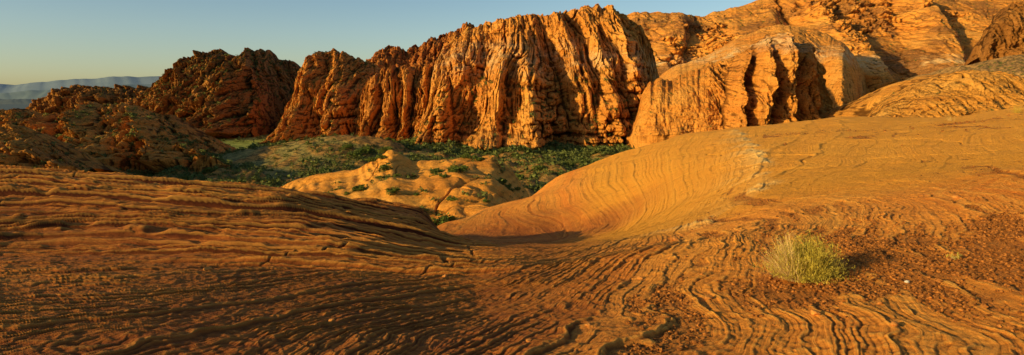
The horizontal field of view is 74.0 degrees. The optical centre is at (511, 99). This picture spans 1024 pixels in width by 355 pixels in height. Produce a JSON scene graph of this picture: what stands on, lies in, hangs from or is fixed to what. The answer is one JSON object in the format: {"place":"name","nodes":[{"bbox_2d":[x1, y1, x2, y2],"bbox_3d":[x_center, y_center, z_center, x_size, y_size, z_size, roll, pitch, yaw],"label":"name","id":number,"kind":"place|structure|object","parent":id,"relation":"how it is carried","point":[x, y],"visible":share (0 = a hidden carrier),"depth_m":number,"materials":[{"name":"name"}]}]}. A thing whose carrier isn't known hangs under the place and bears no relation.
{"place":"outdoors","nodes":[
{"label":"outdoors","id":0,"kind":"place"},
{"bbox_2d":[0,104,28,109],"bbox_3d":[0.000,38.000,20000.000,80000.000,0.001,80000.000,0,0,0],"label":"desert plain","id":1,"kind":"structure","parent":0,"point":[11,106],"depth_m":3531.52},
{"bbox_2d":[0,99,36,103],"bbox_3d":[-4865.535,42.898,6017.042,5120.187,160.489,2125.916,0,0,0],"label":"distant ridge","id":2,"kind":"structure","parent":0,"point":[15,101],"depth_m":5408.56,"materials":[{"name":"stone"}]},
{"bbox_2d":[0,123,128,174],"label":"rounded outcrop","id":3,"kind":"object","parent":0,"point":[29,154],"visible":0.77,"depth_m":207.69,"materials":[{"name":"brown stone"}]},
{"bbox_2d":[0,84,151,98],"bbox_3d":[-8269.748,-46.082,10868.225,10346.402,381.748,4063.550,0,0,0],"label":"distant hills","id":4,"kind":"structure","parent":0,"point":[32,94],"depth_m":9897.32,"materials":[{"name":"grey stone"}]},
{"bbox_2d":[0,76,160,92],"bbox_3d":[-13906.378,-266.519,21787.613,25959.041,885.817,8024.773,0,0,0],"label":"distant mountains","id":5,"kind":"structure","parent":0,"point":[68,83],"depth_m":19707.66,"materials":[{"name":"blue stone"}]},
{"bbox_2d":[25,84,148,113],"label":"rugged ridge","id":6,"kind":"structure","parent":0,"point":[50,102],"depth_m":871.48,"materials":[{"name":"stone"}]},
{"bbox_2d":[136,47,300,137],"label":"rugged butte cliff","id":7,"kind":"structure","parent":0,"point":[218,112],"depth_m":574.19,"materials":[{"name":"stone"}]},
{"bbox_2d":[260,48,380,142],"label":"columned butte cliff","id":8,"kind":"structure","parent":0,"point":[323,111],"depth_m":502.56,"materials":[{"name":"stone"}]},
{"bbox_2d":[92,134,610,196],"bbox_3d":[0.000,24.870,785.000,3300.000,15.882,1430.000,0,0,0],"label":"valley floor","id":9,"kind":"structure","parent":0,"point":[257,156],"depth_m":297.02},
{"bbox_2d":[0,101,236,174],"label":"knobby outcrop","id":10,"kind":"object","parent":9,"relation":"on","point":[153,160],"visible":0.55,"depth_m":285.19,"materials":[{"name":"brown stone"}]},
{"bbox_2d":[204,167,218,172],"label":"desert bush","id":11,"kind":"object","parent":9,"relation":"on","point":[208,169],"visible":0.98,"depth_m":253.06,"materials":[{"name":"green plant"}]},
{"bbox_2d":[318,167,331,172],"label":"desert bush","id":12,"kind":"object","parent":9,"relation":"on","point":[323,168],"visible":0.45,"depth_m":266.46,"materials":[{"name":"green plant"}]},
{"bbox_2d":[343,143,352,149],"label":"desert bush","id":13,"kind":"object","parent":9,"relation":"on","point":[350,145],"visible":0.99,"depth_m":300.94,"materials":[{"name":"green plant"}]},
{"bbox_2d":[346,151,361,158],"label":"desert bush","id":14,"kind":"object","parent":9,"relation":"on","point":[354,154],"visible":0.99,"depth_m":291.25,"materials":[{"name":"green plant"}]},
{"bbox_2d":[356,146,372,153],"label":"desert bush","id":15,"kind":"object","parent":9,"relation":"on","point":[366,148],"visible":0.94,"depth_m":298.03,"materials":[{"name":"green plant"}]},
{"bbox_2d":[281,150,528,225],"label":"sandstone mound","id":16,"kind":"object","parent":9,"relation":"on","point":[455,184],"visible":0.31,"depth_m":123.90,"materials":[{"name":"orange stone"}]},
{"bbox_2d":[352,184,365,191],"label":"desert bush","id":17,"kind":"object","parent":16,"relation":"on","point":[354,188],"visible":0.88,"depth_m":120.33,"materials":[{"name":"green plant"}]},
{"bbox_2d":[355,186,366,190],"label":"desert bush","id":18,"kind":"object","parent":16,"relation":"on","point":[361,188],"visible":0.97,"depth_m":120.34,"materials":[{"name":"green plant"}]},
{"bbox_2d":[364,157,376,161],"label":"desert bush","id":19,"kind":"object","parent":16,"relation":"on","point":[370,159],"visible":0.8,"depth_m":151.99,"materials":[{"name":"green plant"}]},
{"bbox_2d":[375,154,386,159],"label":"desert bush","id":20,"kind":"object","parent":16,"relation":"on","point":[380,156],"visible":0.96,"depth_m":146.36,"materials":[{"name":"green plant"}]},
{"bbox_2d":[378,146,392,153],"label":"desert bush","id":21,"kind":"object","parent":16,"relation":"on","point":[384,149],"visible":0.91,"depth_m":150.89,"materials":[{"name":"green plant"}]},
{"bbox_2d":[379,164,392,169],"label":"desert bush","id":22,"kind":"object","parent":16,"relation":"on","point":[384,167],"visible":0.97,"depth_m":136.90,"materials":[{"name":"green plant"}]},
{"bbox_2d":[385,186,400,195],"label":"desert bush","id":23,"kind":"object","parent":16,"relation":"on","point":[391,190],"visible":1,"depth_m":113.43,"materials":[{"name":"green plant"}]},
{"bbox_2d":[431,214,455,224],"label":"desert bush","id":24,"kind":"object","parent":16,"relation":"on","point":[442,219],"visible":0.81,"depth_m":98.89,"materials":[{"name":"green plant"}]},
{"bbox_2d":[446,196,457,200],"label":"desert bush","id":25,"kind":"object","parent":16,"relation":"on","point":[451,198],"visible":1,"depth_m":108.78,"materials":[{"name":"green plant"}]},
{"bbox_2d":[452,165,469,171],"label":"desert bush","id":26,"kind":"object","parent":16,"relation":"on","point":[463,168],"visible":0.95,"depth_m":128.73,"materials":[{"name":"green plant"}]},
{"bbox_2d":[467,155,477,158],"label":"desert bush","id":27,"kind":"object","parent":16,"relation":"on","point":[472,157],"visible":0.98,"depth_m":148.98,"materials":[{"name":"green plant"}]},
{"bbox_2d":[498,177,506,183],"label":"desert bush","id":28,"kind":"object","parent":16,"relation":"on","point":[503,180],"visible":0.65,"depth_m":133.72,"materials":[{"name":"green plant"}]},
{"bbox_2d":[515,173,527,180],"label":"desert bush","id":29,"kind":"object","parent":9,"relation":"on","point":[520,176],"visible":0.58,"depth_m":237.10,"materials":[{"name":"green plant"}]},
{"bbox_2d":[532,165,545,169],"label":"desert bush","id":30,"kind":"object","parent":9,"relation":"on","point":[537,167],"visible":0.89,"depth_m":252.97,"materials":[{"name":"green plant"}]},
{"bbox_2d":[546,146,563,149],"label":"desert bush","id":31,"kind":"object","parent":9,"relation":"on","point":[559,147],"visible":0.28,"depth_m":364.81,"materials":[{"name":"green plant"}]},
{"bbox_2d":[0,0,755,84],"label":"sky","id":32,"kind":"structure","parent":0,"point":[41,40],"materials":[{"name":"blue"}]},
{"bbox_2d":[353,63,433,140],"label":"rock cliff","id":33,"kind":"structure","parent":0,"point":[393,101],"depth_m":457.25,"materials":[{"name":"stone"}]},
{"bbox_2d":[366,22,474,68],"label":"red ridge cliff","id":34,"kind":"structure","parent":0,"point":[427,52],"depth_m":741.68,"materials":[{"name":"stone"}]},
{"bbox_2d":[0,106,1023,354],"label":"slickrock ground","id":35,"kind":"structure","parent":0,"point":[104,262],"depth_m":7.71,"materials":[{"name":"orange stone"}]},
{"bbox_2d":[203,267,211,270],"bbox_3d":[-3.142,1.750,7.002,0.071,0.050,0.118,0,0,5],"label":"loose stone","id":36,"kind":"object","parent":35,"relation":"on","point":[207,268],"visible":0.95,"depth_m":6.98,"materials":[{"name":"brown stone"}]},
{"bbox_2d":[705,294,712,299],"bbox_3d":[1.625,1.638,5.598,0.067,0.048,0.061,0,0,6],"label":"loose stone","id":37,"kind":"object","parent":35,"relation":"on","point":[709,296],"visible":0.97,"depth_m":5.58,"materials":[{"name":"orange stone"}]},
{"bbox_2d":[750,229,858,284],"bbox_3d":[2.577,1.379,6.052,0.992,0.466,0.902,0,0,0],"label":"rabbitbrush","id":38,"kind":"object","parent":35,"relation":"on","point":[797,265],"visible":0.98,"depth_m":5.97,"materials":[{"name":"plant"}]},
{"bbox_2d":[811,310,820,314],"bbox_3d":[2.192,1.539,4.898,0.070,0.036,0.052,0,0,-3],"label":"loose stone","id":39,"kind":"object","parent":35,"relation":"on","point":[814,312],"visible":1,"depth_m":4.88,"materials":[{"name":"orange stone"}]},
{"bbox_2d":[891,321,898,325],"bbox_3d":[2.533,1.487,4.499,0.065,0.032,0.052,0,0,-38],"label":"loose stone","id":40,"kind":"object","parent":35,"relation":"on","point":[894,323],"visible":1,"depth_m":4.48,"materials":[{"name":"orange stone"}]},
{"bbox_2d":[946,252,960,259],"bbox_3d":[4.042,1.436,6.211,0.131,0.104,0.127,0,0,-41],"label":"grass tuft","id":41,"kind":"object","parent":35,"relation":"on","point":[957,256],"visible":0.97,"depth_m":6.20,"materials":[{"name":"plant"}]},
{"bbox_2d":[952,195,961,198],"bbox_3d":[6.229,1.373,9.495,0.095,0.068,0.108,0,0,-20],"label":"loose stone","id":42,"kind":"object","parent":35,"relation":"on","point":[956,196],"visible":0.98,"depth_m":9.48,"materials":[{"name":"orange stone"}]},
{"bbox_2d":[414,3,658,149],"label":"great sandstone cliff","id":43,"kind":"structure","parent":0,"point":[565,47],"depth_m":421.27,"materials":[{"name":"orange stone"}]},
{"bbox_2d":[626,32,832,148],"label":"cream topped cliff","id":44,"kind":"structure","parent":0,"point":[780,95],"depth_m":358.91,"materials":[{"name":"stone"}]},
{"bbox_2d":[467,114,1023,354],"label":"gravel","id":45,"kind":"structure","parent":0,"point":[841,234],"depth_m":5.93,"materials":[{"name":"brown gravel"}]},
{"bbox_2d":[659,24,867,108],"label":"rounded spur cliff","id":46,"kind":"structure","parent":0,"point":[844,77],"depth_m":691.31,"materials":[{"name":"stone"}]},
{"bbox_2d":[627,0,1023,93],"bbox_3d":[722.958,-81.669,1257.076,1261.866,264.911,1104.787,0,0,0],"label":"banded mountain","id":47,"kind":"structure","parent":0,"point":[922,30],"depth_m":982.73,"materials":[{"name":"stone"}]},
{"bbox_2d":[820,69,1023,118],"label":"cross bedded dome","id":48,"kind":"structure","parent":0,"point":[922,96],"depth_m":257.53,"materials":[{"name":"stone"}]},
{"bbox_2d":[900,54,1023,81],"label":"scrub slope","id":49,"kind":"structure","parent":0,"point":[1016,65],"depth_m":627.71,"materials":[{"name":"stone"}]},
{"bbox_2d":[964,2,1023,64],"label":"fluted wall cliff","id":50,"kind":"structure","parent":0,"point":[1003,34],"depth_m":735.28,"materials":[{"name":"stone"}]}
]}

